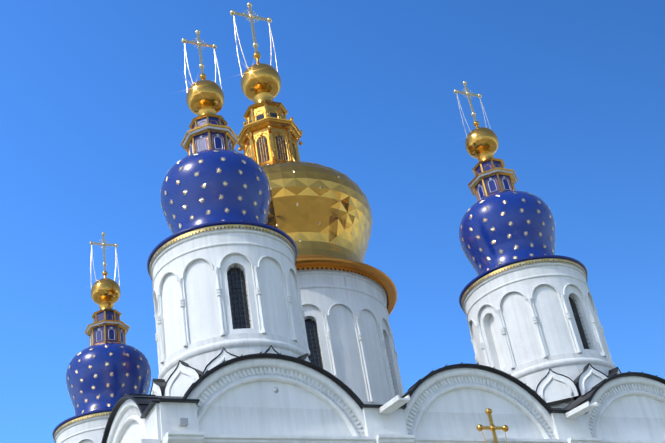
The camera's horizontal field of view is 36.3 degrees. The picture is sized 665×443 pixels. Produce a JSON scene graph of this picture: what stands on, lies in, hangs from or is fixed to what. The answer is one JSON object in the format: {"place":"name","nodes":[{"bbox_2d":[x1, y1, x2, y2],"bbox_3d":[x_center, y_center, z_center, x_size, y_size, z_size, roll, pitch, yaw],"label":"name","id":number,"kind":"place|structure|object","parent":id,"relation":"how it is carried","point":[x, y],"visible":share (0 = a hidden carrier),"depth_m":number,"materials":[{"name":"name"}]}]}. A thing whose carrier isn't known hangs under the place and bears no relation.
{"place":"outdoors","nodes":[
{"label":"outdoors","id":0,"kind":"place"},
{"bbox_2d":[0,0,664,442],"label":"sky","id":1,"kind":"structure","parent":0,"point":[95,115],"materials":[{"name":"blue"}]},
{"label":"ground","id":2,"kind":"structure","parent":0,"visible":0},
{"bbox_2d":[107,358,664,442],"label":"cathedral walls","id":3,"kind":"structure","parent":2,"relation":"on","point":[264,400],"depth_m":33.21,"materials":[{"name":"white paint"}]},
{"bbox_2d":[54,413,109,442],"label":"drum","id":4,"kind":"object","parent":3,"relation":"on","point":[90,430],"visible":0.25,"depth_m":50.50,"materials":[{"name":"white paint"}]},
{"bbox_2d":[52,342,151,441],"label":"dome","id":5,"kind":"structure","parent":4,"relation":"on","point":[101,378],"depth_m":52.82,"materials":[{"name":"blue metal"}]},
{"bbox_2d":[84,232,129,345],"bbox_3d":[-12.859,3.894,57.494,2.328,7.746,2.328,7,-35,-25],"label":"finial","id":6,"kind":"object","parent":5,"relation":"on","point":[107,325],"visible":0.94,"depth_m":56.18,"materials":[{"name":"gold metal"}]},
{"bbox_2d":[150,226,310,380],"bbox_3d":[-3.637,5.375,37.690,5.760,8.724,5.760,7,-35,-25],"label":"drum","id":7,"kind":"object","parent":3,"relation":"on","point":[235,291],"visible":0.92,"depth_m":36.80,"materials":[{"name":"white paint"}]},
{"bbox_2d":[147,148,297,281],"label":"dome","id":8,"kind":"structure","parent":7,"relation":"on","point":[210,189],"depth_m":39.67,"materials":[{"name":"blue metal"}]},
{"bbox_2d":[180,30,238,155],"bbox_3d":[-5.584,-5.501,44.424,2.328,7.746,2.328,7,-35,-25],"label":"finial","id":9,"kind":"object","parent":8,"relation":"on","point":[209,128],"visible":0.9,"depth_m":43.30,"materials":[{"name":"gold metal"}]},
{"bbox_2d":[296,269,403,404],"bbox_3d":[-1.010,9.540,48.094,9.432,11.761,9.432,7,-35,-25],"label":"tower drum","id":10,"kind":"object","parent":3,"relation":"on","point":[350,338],"visible":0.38,"depth_m":46.54,"materials":[{"name":"white paint"}]},
{"bbox_2d":[260,160,396,314],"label":"onion dome","id":11,"kind":"structure","parent":10,"relation":"on","point":[320,215],"depth_m":49.78,"materials":[{"name":"gold metal"}]},
{"bbox_2d":[230,2,302,164],"bbox_3d":[-4.058,-7.487,58.636,3.991,14.115,3.991,7,-35,-25],"label":"finial","id":12,"kind":"object","parent":11,"relation":"attached to","point":[269,132],"visible":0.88,"depth_m":56.62,"materials":[{"name":"gold metal"}]},
{"bbox_2d":[101,352,664,442],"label":"roof","id":13,"kind":"structure","parent":3,"relation":"on","point":[145,403],"depth_m":33.58,"materials":[{"name":"black metal"}]},
{"bbox_2d":[151,347,619,402],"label":"decorative gables","id":14,"kind":"structure","parent":3,"relation":"on","point":[552,386],"depth_m":40.15,"materials":[{"name":"white paint"}]},
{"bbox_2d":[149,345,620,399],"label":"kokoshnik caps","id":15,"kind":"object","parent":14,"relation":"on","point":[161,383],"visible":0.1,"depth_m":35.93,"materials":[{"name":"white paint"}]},
{"bbox_2d":[477,408,508,442],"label":"cross","id":16,"kind":"object","parent":3,"relation":"attached to","point":[492,427],"visible":1,"depth_m":34.27,"materials":[{"name":"gold metal"}]},
{"bbox_2d":[462,259,614,407],"bbox_3d":[9.359,6.864,43.853,5.760,8.724,5.760,7,-35,-25],"label":"drum","id":17,"kind":"object","parent":3,"relation":"on","point":[531,324],"visible":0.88,"depth_m":42.99,"materials":[{"name":"white paint"}]},
{"bbox_2d":[458,191,587,313],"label":"dome","id":18,"kind":"structure","parent":17,"relation":"on","point":[501,230],"depth_m":45.85,"materials":[{"name":"blue metal"}]},
{"bbox_2d":[453,81,517,200],"bbox_3d":[7.412,-4.012,50.586,2.328,7.746,2.328,7,-35,-25],"label":"finial","id":19,"kind":"object","parent":18,"relation":"on","point":[492,174],"visible":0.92,"depth_m":49.31,"materials":[{"name":"gold metal"}]}
]}

